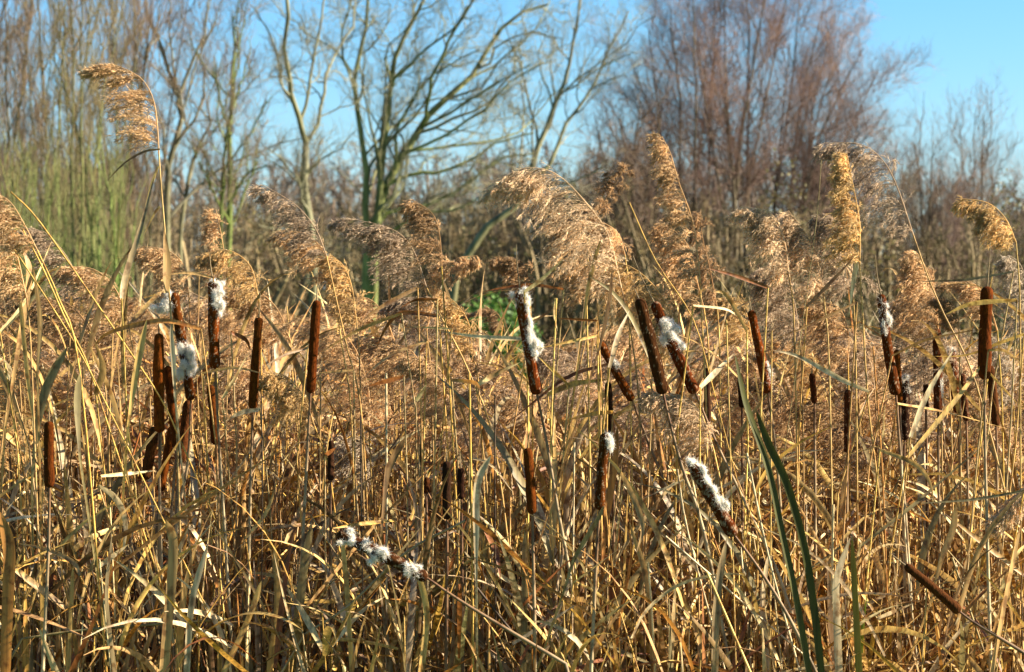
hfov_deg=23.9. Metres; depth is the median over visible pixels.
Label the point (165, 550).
reed stalk
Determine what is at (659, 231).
reed
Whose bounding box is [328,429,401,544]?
reed
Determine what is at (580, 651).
reed stalk
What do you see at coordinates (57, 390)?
reed
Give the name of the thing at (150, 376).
reed
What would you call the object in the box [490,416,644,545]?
reed stalk
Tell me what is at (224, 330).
reed
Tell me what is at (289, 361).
reed stalk
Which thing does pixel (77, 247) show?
willow shrub
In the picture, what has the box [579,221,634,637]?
reed
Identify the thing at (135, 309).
reed
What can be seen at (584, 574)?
reed stalk
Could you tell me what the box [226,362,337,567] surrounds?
reed stalk
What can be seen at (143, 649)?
reed stalk
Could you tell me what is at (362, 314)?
reed
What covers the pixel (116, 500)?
reed stalk
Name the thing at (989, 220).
reed
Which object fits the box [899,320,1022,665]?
reed stalk
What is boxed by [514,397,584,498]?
reed
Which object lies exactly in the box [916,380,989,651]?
reed stalk
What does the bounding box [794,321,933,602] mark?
reed
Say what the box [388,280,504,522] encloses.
reed stalk
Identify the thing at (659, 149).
reed
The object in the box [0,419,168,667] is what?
reed stalk
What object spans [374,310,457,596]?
reed stalk
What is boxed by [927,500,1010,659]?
reed stalk
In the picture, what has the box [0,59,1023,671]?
reed
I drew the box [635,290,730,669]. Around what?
cattail
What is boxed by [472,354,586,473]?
reed
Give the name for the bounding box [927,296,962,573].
reed
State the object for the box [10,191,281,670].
bare reed
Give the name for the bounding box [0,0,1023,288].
sky
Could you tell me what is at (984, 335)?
cattail
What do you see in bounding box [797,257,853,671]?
reed stalk
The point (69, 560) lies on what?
reed stalk
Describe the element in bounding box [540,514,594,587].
reed stalk
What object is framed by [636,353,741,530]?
reed stalk
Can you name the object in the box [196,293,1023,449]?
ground
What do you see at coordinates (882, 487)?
bare reed
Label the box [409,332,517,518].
reed
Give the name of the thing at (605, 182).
reed
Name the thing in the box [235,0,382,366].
pale trunk tree
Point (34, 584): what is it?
reed stalk
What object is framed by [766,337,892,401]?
reed
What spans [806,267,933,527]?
reed stalk
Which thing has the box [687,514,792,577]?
reed stalk
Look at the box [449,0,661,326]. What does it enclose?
leaning tree
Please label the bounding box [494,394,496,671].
bare reed
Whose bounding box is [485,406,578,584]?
reed
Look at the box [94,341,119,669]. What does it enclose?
reed stalk
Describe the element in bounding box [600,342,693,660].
cattail
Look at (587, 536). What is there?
leaf blade
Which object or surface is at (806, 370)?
reed
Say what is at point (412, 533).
reed stalk
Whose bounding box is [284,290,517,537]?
reed stalk
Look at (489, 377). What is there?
reed stalk
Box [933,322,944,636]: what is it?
cattail
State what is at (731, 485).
bare reed
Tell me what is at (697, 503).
bare reed
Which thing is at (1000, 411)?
reed
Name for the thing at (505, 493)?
reed stalk
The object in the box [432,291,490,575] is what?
reed
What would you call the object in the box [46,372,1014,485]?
meadow grass
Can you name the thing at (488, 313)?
reed
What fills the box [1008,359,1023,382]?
reed
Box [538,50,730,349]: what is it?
brown thorn tree
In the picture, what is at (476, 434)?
reed
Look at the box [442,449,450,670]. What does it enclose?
cattail
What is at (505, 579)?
reed stalk
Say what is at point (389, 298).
reed stalk
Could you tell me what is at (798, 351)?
bare reed
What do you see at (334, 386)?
reed
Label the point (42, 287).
reed stalk
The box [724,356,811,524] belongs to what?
reed
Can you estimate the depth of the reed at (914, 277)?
4.74 m
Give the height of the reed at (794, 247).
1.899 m
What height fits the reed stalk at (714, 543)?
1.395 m
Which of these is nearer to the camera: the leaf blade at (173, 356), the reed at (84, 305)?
the leaf blade at (173, 356)
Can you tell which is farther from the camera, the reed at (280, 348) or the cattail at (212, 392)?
the reed at (280, 348)
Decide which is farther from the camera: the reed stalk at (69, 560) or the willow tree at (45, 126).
the willow tree at (45, 126)
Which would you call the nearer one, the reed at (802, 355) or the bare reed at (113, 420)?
the bare reed at (113, 420)
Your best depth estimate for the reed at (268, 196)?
4.79 m
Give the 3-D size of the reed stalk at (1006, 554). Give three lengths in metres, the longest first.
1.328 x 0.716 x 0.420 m
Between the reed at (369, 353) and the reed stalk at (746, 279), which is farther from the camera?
the reed at (369, 353)
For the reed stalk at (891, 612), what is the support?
on the ground at (754, 351)
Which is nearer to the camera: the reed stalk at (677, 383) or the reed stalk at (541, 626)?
the reed stalk at (541, 626)
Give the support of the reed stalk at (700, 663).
on the ground at (754, 351)
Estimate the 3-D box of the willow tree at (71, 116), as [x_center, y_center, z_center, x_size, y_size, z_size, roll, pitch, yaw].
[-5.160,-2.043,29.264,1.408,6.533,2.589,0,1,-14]
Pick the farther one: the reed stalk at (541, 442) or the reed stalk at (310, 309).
the reed stalk at (310, 309)
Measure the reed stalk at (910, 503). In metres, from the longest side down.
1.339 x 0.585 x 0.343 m
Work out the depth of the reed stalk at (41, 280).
4.78 m
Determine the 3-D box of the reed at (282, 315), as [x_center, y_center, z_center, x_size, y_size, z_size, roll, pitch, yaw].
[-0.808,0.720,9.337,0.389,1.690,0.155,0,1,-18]
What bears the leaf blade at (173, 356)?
on the ground at (754, 351)
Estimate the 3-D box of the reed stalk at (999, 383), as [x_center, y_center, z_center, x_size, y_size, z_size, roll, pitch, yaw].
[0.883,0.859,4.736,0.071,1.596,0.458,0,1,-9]
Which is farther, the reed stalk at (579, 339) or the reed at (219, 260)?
the reed at (219, 260)
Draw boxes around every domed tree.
[568,0,849,328]
[682,0,945,337]
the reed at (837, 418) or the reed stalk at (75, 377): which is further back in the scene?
the reed at (837, 418)
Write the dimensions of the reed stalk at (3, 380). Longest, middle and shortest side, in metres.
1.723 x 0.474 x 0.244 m
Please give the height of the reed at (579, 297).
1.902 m
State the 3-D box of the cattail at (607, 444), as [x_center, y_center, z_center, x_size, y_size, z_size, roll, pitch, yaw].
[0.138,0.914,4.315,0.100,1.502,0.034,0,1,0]
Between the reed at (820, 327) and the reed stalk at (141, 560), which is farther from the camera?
the reed at (820, 327)
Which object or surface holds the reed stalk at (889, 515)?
on the ground at (754, 351)
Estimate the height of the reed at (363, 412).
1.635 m
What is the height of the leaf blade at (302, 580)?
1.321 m
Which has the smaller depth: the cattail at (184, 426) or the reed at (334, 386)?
the cattail at (184, 426)
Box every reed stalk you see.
[0,241,51,564]
[0,259,65,542]
[0,261,137,655]
[0,267,74,462]
[0,274,180,671]
[0,342,201,652]
[0,366,89,671]
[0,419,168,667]
[0,434,43,502]
[0,449,141,671]
[0,512,144,667]
[1,357,38,638]
[1,393,125,572]
[3,296,118,482]
[8,321,306,623]
[12,246,167,669]
[13,566,91,671]
[15,296,75,540]
[17,543,108,670]
[20,620,90,671]
[21,347,210,526]
[28,272,200,604]
[29,277,131,671]
[41,334,84,485]
[42,363,187,605]
[42,447,190,628]
[46,580,154,670]
[49,545,188,664]
[58,604,246,671]
[73,488,149,667]
[73,501,201,656]
[74,370,112,552]
[81,514,311,662]
[85,510,211,671]
[92,318,220,616]
[93,271,256,585]
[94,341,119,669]
[94,609,144,655]
[98,485,138,651]
[98,544,128,618]
[99,528,241,671]
[100,471,150,620]
[104,485,241,635]
[109,480,246,671]
[110,308,349,561]
[110,333,347,524]
[112,558,300,671]
[112,617,159,671]
[116,369,335,569]
[118,257,268,598]
[120,176,155,637]
[146,273,298,628]
[154,326,366,660]
[162,272,226,631]
[178,523,189,554]
[186,440,328,671]
[202,366,259,667]
[204,335,303,561]
[221,352,248,658]
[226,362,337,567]
[226,408,275,670]
[230,331,250,546]
[231,487,272,671]
[234,422,364,671]
[245,481,276,610]
[255,305,345,661]
[256,325,357,601]
[259,573,364,663]
[260,474,337,508]
[262,539,378,671]
[265,484,321,669]
[266,347,321,671]
[267,282,366,561]
[274,571,335,671]
[277,406,403,657]
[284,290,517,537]
[284,602,385,671]
[287,325,403,542]
[291,291,402,493]
[294,580,455,665]
[312,498,342,575]
[321,369,370,660]
[323,312,421,641]
[324,448,335,671]
[324,565,470,671]
[330,597,383,671]
[332,348,435,627]
[334,482,599,665]
[334,519,415,656]
[335,269,399,598]
[346,489,404,614]
[347,461,418,651]
[356,287,423,621]
[362,247,456,529]
[362,533,543,671]
[363,340,426,636]
[363,550,515,671]
[366,375,408,599]
[369,491,484,641]
[371,412,507,669]
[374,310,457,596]
[379,436,534,603]
[382,565,490,652]
[388,265,420,521]
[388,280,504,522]
[389,564,444,671]
[396,319,506,665]
[399,330,646,590]
[402,298,437,670]
[414,384,426,633]
[415,327,451,648]
[425,581,592,670]
[426,299,511,543]
[433,459,597,639]
[434,373,703,671]
[435,263,544,486]
[438,330,524,638]
[442,447,537,606]
[451,379,479,620]
[459,306,599,599]
[463,633,500,671]
[464,457,511,613]
[468,307,712,670]
[474,531,500,615]
[476,362,519,599]
[478,260,582,602]
[478,559,571,664]
[482,484,621,577]
[484,283,563,573]
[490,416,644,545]
[491,599,616,671]
[492,312,596,513]
[498,420,629,657]
[498,455,513,540]
[499,536,621,593]
[503,325,609,517]
[505,291,597,626]
[505,478,530,545]
[506,331,810,643]
[509,509,696,671]
[511,605,574,671]
[513,363,610,561]
[524,258,563,539]
[530,527,714,661]
[536,388,677,618]
[538,287,796,661]
[539,357,569,599]
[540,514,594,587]
[542,335,606,666]
[547,379,607,592]
[549,298,557,659]
[560,318,611,652]
[563,410,613,497]
[563,548,619,671]
[566,381,809,657]
[586,629,639,671]
[588,635,649,665]
[591,277,652,667]
[597,312,628,671]
[606,471,644,671]
[606,561,617,613]
[610,451,872,619]
[616,285,716,533]
[619,464,758,604]
[623,373,756,641]
[631,573,741,671]
[632,585,774,671]
[634,332,890,656]
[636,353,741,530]
[639,281,751,579]
[640,576,724,671]
[642,369,672,624]
[643,479,683,671]
[652,559,706,658]
[660,660,700,671]
[661,297,834,612]
[663,507,822,671]
[670,344,723,500]
[674,305,736,671]
[676,305,712,530]
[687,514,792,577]
[687,629,795,671]
[691,353,734,654]
[699,649,791,671]
[708,268,768,671]
[713,290,748,638]
[735,405,843,620]
[735,426,831,617]
[739,539,827,668]
[744,434,887,647]
[752,338,973,642]
[769,340,888,577]
[770,556,966,671]
[774,350,869,571]
[776,420,911,652]
[777,301,857,606]
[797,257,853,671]
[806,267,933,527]
[807,329,876,671]
[827,325,995,671]
[829,484,944,656]
[841,587,902,630]
[844,447,980,665]
[854,405,1022,598]
[858,320,995,668]
[861,329,978,603]
[862,449,933,616]
[865,415,1006,571]
[870,402,1013,640]
[877,604,911,670]
[882,268,988,515]
[883,366,979,669]
[890,348,954,671]
[894,526,1019,659]
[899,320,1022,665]
[906,567,1019,671]
[911,562,995,670]
[912,376,994,599]
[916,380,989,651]
[917,510,1023,550]
[921,271,1013,614]
[926,490,1023,671]
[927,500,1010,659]
[929,611,1008,669]
[935,333,1023,624]
[936,283,1023,671]
[945,513,1023,671]
[946,592,1016,671]
[947,298,1017,646]
[958,479,1015,536]
[959,488,1023,591]
[962,348,1019,630]
[963,374,1016,605]
[992,424,1007,566]
[1000,563,1023,671]
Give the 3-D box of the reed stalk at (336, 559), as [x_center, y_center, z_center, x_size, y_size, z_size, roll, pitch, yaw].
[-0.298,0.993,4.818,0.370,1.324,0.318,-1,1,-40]
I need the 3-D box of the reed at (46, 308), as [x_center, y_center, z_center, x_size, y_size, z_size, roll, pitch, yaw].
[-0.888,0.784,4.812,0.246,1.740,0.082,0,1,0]
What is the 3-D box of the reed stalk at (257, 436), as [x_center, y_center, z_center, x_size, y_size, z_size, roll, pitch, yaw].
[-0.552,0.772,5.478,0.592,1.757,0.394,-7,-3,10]
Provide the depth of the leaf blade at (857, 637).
4.16 m
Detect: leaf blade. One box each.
[0,253,31,511]
[0,512,15,671]
[16,259,106,645]
[31,346,67,668]
[33,268,45,668]
[66,568,73,671]
[74,374,110,660]
[88,342,172,649]
[105,535,116,671]
[112,320,146,637]
[137,560,218,671]
[159,520,177,671]
[170,323,202,671]
[184,544,207,671]
[221,581,261,671]
[266,544,280,671]
[291,523,312,671]
[341,544,352,671]
[372,438,404,656]
[418,580,429,671]
[473,456,490,671]
[498,270,612,671]
[520,531,527,671]
[529,544,568,660]
[536,507,602,671]
[537,239,600,651]
[537,618,562,664]
[593,426,618,670]
[612,518,632,671]
[629,522,654,671]
[711,538,726,671]
[735,355,811,671]
[756,410,824,671]
[760,557,769,671]
[832,539,849,671]
[851,535,862,671]
[860,596,866,652]
[867,609,877,671]
[885,632,890,671]
[904,504,957,670]
[953,553,981,671]
[990,525,1020,671]
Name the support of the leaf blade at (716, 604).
on the ground at (754, 351)
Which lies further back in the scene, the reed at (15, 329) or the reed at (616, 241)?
the reed at (15, 329)
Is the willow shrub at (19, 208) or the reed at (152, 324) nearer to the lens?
the reed at (152, 324)
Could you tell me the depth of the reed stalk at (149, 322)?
4.38 m
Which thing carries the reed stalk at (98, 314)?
on the ground at (754, 351)
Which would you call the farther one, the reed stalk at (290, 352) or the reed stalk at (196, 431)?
the reed stalk at (196, 431)
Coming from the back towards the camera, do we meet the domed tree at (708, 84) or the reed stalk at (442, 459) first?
the domed tree at (708, 84)
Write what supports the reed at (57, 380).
on the ground at (754, 351)
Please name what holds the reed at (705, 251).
on the ground at (754, 351)
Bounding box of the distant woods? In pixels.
[0,132,1023,346]
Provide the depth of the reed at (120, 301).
8.92 m
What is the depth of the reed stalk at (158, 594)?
4.33 m
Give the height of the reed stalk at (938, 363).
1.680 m
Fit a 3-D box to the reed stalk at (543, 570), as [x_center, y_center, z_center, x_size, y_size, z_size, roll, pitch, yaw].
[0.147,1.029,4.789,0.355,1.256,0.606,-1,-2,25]
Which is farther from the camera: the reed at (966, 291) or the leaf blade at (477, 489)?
the reed at (966, 291)
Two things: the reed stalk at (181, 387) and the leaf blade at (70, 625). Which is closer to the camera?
the leaf blade at (70, 625)
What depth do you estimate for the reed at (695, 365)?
6.21 m
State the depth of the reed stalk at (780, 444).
5.21 m
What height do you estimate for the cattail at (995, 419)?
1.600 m
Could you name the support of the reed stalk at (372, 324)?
on the ground at (754, 351)
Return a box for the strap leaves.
[0,337,1023,671]
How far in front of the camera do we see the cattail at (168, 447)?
4.72 m
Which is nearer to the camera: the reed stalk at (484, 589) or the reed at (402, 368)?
the reed stalk at (484, 589)
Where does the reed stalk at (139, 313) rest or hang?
on the ground at (754, 351)
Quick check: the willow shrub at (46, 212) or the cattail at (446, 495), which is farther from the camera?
the willow shrub at (46, 212)
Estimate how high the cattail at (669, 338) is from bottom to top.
1.811 m
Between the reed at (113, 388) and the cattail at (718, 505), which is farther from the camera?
the reed at (113, 388)
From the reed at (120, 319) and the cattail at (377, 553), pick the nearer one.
the cattail at (377, 553)
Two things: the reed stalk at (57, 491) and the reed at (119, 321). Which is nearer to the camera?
the reed stalk at (57, 491)
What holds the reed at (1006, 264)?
on the ground at (754, 351)
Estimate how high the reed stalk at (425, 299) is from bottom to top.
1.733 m
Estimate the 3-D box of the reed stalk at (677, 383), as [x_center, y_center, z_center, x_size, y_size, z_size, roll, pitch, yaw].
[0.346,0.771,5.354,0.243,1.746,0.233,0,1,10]
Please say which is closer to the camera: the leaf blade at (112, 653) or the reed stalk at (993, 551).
the leaf blade at (112, 653)
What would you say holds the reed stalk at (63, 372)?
on the ground at (754, 351)
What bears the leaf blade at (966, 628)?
on the ground at (754, 351)
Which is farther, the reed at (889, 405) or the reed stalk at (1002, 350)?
the reed at (889, 405)
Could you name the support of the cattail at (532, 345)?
on the ground at (754, 351)
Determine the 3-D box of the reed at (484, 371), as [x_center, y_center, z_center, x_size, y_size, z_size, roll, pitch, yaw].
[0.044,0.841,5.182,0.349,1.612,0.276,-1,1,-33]
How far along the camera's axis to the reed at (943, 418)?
5.84 m
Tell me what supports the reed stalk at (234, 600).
on the ground at (754, 351)
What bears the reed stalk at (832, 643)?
on the ground at (754, 351)
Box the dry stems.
[0,306,1023,671]
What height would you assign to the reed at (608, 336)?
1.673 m
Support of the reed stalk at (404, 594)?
on the ground at (754, 351)
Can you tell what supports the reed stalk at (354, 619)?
on the ground at (754, 351)
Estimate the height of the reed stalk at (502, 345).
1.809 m
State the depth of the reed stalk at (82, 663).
4.39 m
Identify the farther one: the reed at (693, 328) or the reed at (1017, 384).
the reed at (693, 328)
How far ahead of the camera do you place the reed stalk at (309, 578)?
4.80 m
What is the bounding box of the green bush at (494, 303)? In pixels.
[451,290,544,386]
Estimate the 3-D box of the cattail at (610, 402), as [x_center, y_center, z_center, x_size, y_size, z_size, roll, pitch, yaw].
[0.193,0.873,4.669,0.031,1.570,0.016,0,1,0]
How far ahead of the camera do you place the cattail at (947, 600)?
4.20 m
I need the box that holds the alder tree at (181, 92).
[95,0,325,307]
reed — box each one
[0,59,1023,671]
[0,193,107,671]
[0,223,41,656]
[0,287,113,588]
[0,291,165,506]
[0,302,41,491]
[0,364,83,593]
[2,322,117,521]
[4,294,114,644]
[4,349,96,627]
[8,240,238,671]
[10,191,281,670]
[11,619,219,659]
[14,224,98,509]
[21,350,268,608]
[22,229,190,671]
[30,314,177,590]
[48,265,145,559]
[60,290,164,495]
[63,318,148,472]
[64,321,177,575]
[107,302,243,476]
[108,291,143,407]
[108,299,164,399]
[110,327,203,488]
[117,304,204,517]
[119,315,295,521]
[121,298,178,479]
[127,246,194,572]
[128,303,203,477]
[134,298,193,471]
[135,284,323,489]
[168,359,242,459]
[173,289,305,487]
[176,365,258,547]
[184,297,342,621]
[184,305,351,552]
[187,331,222,361]
[190,300,247,379]
[192,247,271,616]
[198,208,239,589]
[222,285,301,501]
[235,323,336,502]
[245,184,372,638]
[249,320,325,452]
[258,365,345,610]
[261,394,262,671]
[264,228,357,643]
[265,308,298,350]
[272,318,473,614]
[278,356,347,456]
[281,520,464,671]
[282,336,352,466]
[283,313,337,406]
[287,329,370,518]
[293,315,447,498]
[294,339,449,497]
[310,310,353,438]
[318,252,373,651]
[318,341,496,590]
[321,373,442,542]
[323,297,404,590]
[326,214,520,657]
[328,334,505,571]
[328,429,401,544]
[349,330,490,546]
[360,416,363,671]
[368,310,478,474]
[370,328,568,627]
[377,296,473,480]
[385,373,387,671]
[392,353,459,532]
[393,375,651,598]
[396,199,459,583]
[405,255,483,608]
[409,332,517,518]
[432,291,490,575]
[435,442,472,671]
[443,353,545,545]
[461,304,509,422]
[466,355,601,558]
[468,373,474,671]
[471,351,526,394]
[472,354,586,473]
[476,160,645,671]
[478,588,546,669]
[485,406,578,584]
[487,256,535,461]
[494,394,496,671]
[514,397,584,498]
[518,352,582,445]
[525,347,593,554]
[537,337,654,557]
[542,360,631,535]
[543,212,617,606]
[544,332,725,547]
[556,362,687,621]
[564,345,634,443]
[570,260,743,650]
[571,442,574,664]
[575,162,635,623]
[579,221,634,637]
[582,322,698,515]
[609,325,745,455]
[609,350,698,488]
[622,371,698,460]
[626,338,792,597]
[629,202,786,669]
[635,392,719,654]
[643,133,709,671]
[646,220,713,599]
[647,562,655,671]
[657,339,740,467]
[676,469,724,668]
[681,334,753,449]
[682,330,716,381]
[687,327,899,524]
[688,210,726,638]
[690,474,713,590]
[691,316,754,368]
[702,292,758,530]
[712,365,811,644]
[713,428,825,496]
[724,206,799,587]
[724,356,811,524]
[726,320,736,671]
[745,267,804,625]
[746,453,800,671]
[748,343,970,494]
[754,352,896,478]
[758,160,821,642]
[764,394,879,586]
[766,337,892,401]
[769,330,771,671]
[773,210,851,570]
[788,319,995,596]
[794,300,877,658]
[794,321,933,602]
[801,323,1012,594]
[807,213,881,599]
[807,350,935,543]
[812,142,1023,621]
[816,332,881,527]
[821,151,891,671]
[821,375,920,521]
[823,423,871,664]
[830,504,833,608]
[849,334,995,598]
[866,331,996,524]
[872,346,889,671]
[876,374,951,522]
[888,298,977,616]
[890,249,943,610]
[900,464,918,671]
[914,337,1001,512]
[917,379,1019,523]
[918,267,937,565]
[921,365,1023,635]
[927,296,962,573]
[934,279,1004,593]
[943,330,1017,449]
[950,194,1021,671]
[950,381,1023,467]
[957,357,1023,468]
[968,399,1023,482]
[973,357,1023,530]
[975,335,1023,624]
[984,484,1023,537]
[994,255,1023,344]
[1002,349,1023,399]
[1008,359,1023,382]
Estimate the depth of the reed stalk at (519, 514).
4.91 m
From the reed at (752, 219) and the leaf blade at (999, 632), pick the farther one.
the reed at (752, 219)
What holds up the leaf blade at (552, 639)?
on the ground at (754, 351)
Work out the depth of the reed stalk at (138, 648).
4.43 m
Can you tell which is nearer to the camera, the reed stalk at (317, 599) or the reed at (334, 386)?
the reed stalk at (317, 599)
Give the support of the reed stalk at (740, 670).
on the ground at (754, 351)
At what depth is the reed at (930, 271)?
4.90 m
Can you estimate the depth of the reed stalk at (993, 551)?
4.46 m
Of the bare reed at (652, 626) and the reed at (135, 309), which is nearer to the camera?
the bare reed at (652, 626)
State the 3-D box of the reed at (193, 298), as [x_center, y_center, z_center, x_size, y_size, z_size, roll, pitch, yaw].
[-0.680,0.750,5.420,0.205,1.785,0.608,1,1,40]
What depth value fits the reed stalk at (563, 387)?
4.46 m
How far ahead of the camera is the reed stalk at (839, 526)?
4.72 m
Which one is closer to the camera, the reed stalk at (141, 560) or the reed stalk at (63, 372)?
the reed stalk at (141, 560)
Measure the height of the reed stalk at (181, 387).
1.682 m
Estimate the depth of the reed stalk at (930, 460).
5.28 m
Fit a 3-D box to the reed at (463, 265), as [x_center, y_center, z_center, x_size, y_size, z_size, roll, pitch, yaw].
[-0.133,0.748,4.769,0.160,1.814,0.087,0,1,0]
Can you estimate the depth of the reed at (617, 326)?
7.94 m
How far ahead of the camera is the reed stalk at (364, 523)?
4.39 m
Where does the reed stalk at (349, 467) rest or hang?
on the ground at (754, 351)
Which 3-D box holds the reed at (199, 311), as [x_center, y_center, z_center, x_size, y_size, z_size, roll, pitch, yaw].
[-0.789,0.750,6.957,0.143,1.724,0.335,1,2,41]
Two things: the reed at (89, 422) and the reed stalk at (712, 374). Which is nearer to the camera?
the reed stalk at (712, 374)
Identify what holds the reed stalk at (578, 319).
on the ground at (754, 351)
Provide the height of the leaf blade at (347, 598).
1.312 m
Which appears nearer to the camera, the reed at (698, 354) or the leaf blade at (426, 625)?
the leaf blade at (426, 625)
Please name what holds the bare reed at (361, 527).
on the ground at (754, 351)
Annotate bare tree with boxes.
[807,106,912,275]
[853,105,935,335]
[874,86,983,306]
[913,142,1013,322]
[922,60,1023,348]
[976,149,1023,352]
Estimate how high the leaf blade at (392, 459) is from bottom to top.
1.484 m
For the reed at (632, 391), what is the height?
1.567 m
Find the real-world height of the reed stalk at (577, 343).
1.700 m
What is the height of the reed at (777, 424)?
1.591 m
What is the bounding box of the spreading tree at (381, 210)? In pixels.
[256,0,604,337]
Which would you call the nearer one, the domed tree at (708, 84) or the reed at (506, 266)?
the reed at (506, 266)
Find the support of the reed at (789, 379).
on the ground at (754, 351)
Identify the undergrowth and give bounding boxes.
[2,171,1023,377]
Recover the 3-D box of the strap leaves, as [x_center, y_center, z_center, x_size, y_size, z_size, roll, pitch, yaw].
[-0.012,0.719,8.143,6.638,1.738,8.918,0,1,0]
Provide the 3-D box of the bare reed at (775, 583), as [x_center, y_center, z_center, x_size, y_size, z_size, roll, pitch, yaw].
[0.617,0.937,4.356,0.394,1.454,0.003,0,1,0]
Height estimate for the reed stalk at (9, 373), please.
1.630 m
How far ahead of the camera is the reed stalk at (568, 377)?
4.53 m
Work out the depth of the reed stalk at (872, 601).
4.52 m
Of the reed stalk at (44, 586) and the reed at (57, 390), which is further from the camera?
the reed at (57, 390)
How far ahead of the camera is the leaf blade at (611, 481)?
4.51 m
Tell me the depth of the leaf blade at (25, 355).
4.42 m
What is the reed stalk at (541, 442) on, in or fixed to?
on the ground at (754, 351)
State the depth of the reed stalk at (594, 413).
4.53 m
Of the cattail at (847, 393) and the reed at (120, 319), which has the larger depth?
the reed at (120, 319)
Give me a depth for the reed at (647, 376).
7.14 m
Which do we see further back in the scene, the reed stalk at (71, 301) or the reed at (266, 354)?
the reed at (266, 354)
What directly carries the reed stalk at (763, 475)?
on the ground at (754, 351)
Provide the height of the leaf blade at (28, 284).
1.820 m
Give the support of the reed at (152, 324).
on the ground at (754, 351)
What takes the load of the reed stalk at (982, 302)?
on the ground at (754, 351)
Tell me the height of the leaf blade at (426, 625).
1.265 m
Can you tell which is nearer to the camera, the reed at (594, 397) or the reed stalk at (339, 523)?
the reed stalk at (339, 523)
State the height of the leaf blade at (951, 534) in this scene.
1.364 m
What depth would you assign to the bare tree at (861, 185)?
59.98 m
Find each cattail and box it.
[41,408,54,671]
[140,426,157,671]
[148,289,197,671]
[151,427,172,647]
[153,315,164,637]
[165,366,180,551]
[174,400,192,647]
[206,253,234,671]
[206,385,224,660]
[247,293,262,653]
[296,275,320,671]
[327,419,333,671]
[336,526,568,671]
[419,433,422,640]
[424,468,429,671]
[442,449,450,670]
[457,450,464,671]
[505,244,582,671]
[523,432,536,671]
[589,430,615,671]
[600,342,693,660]
[605,382,614,627]
[633,256,802,658]
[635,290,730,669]
[686,456,817,671]
[703,364,710,670]
[737,361,743,664]
[746,283,789,669]
[809,357,817,670]
[843,375,850,658]
[875,255,916,671]
[890,553,1023,654]
[894,350,907,650]
[900,360,912,645]
[922,347,928,650]
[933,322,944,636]
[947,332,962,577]
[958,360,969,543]
[978,242,992,671]
[987,365,1000,660]
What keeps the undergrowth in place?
on the ground at (754, 351)
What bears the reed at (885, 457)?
on the ground at (754, 351)
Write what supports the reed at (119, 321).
on the ground at (754, 351)
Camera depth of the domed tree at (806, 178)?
53.60 m
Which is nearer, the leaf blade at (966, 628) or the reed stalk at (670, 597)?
the leaf blade at (966, 628)
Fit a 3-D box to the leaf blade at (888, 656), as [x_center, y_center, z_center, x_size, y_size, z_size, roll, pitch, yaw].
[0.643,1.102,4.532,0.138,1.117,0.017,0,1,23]
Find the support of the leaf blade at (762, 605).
on the ground at (754, 351)
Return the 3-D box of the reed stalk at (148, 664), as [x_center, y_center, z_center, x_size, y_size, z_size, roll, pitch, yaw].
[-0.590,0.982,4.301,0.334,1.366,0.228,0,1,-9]
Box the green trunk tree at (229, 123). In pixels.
[167,0,284,317]
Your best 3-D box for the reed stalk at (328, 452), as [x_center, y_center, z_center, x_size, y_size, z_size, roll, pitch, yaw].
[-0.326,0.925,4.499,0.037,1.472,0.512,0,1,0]
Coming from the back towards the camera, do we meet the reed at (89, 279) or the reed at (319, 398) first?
the reed at (319, 398)
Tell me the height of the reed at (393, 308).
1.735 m
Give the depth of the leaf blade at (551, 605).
4.43 m
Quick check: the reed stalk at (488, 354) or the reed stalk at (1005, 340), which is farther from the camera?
the reed stalk at (488, 354)
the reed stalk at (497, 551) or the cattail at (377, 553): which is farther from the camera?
the reed stalk at (497, 551)
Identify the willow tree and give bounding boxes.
[0,0,26,178]
[0,0,53,399]
[0,0,90,287]
[0,0,137,298]
[29,0,140,308]
[73,0,190,300]
[82,0,216,359]
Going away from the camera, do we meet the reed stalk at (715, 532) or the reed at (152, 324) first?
the reed stalk at (715, 532)
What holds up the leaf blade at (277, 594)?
on the ground at (754, 351)
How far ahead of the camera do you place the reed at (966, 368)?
5.00 m
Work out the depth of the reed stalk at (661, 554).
4.79 m
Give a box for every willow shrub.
[0,118,44,387]
[11,117,80,410]
[40,112,109,295]
[75,106,149,363]
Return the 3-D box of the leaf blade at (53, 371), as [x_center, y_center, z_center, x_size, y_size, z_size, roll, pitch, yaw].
[-0.919,0.836,4.644,0.065,1.644,0.492,0,1,-19]
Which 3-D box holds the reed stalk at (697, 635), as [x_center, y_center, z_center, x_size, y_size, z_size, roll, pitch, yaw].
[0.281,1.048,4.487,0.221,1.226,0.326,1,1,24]
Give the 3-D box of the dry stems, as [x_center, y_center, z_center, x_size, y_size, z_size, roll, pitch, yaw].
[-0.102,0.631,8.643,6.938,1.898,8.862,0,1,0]
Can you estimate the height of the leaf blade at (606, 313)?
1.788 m
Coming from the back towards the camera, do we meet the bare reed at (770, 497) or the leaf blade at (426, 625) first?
the bare reed at (770, 497)
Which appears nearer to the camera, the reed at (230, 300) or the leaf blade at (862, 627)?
the leaf blade at (862, 627)
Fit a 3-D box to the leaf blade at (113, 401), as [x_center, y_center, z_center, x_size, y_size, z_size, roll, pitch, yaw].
[-0.620,0.832,4.619,0.072,1.654,0.536,1,1,27]
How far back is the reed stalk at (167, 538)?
5.07 m
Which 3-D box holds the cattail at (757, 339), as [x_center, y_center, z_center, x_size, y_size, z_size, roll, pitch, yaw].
[0.506,0.775,4.612,0.125,1.767,0.028,0,1,0]
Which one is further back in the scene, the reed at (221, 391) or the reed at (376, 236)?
the reed at (221, 391)
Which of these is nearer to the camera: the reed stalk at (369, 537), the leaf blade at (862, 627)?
the leaf blade at (862, 627)

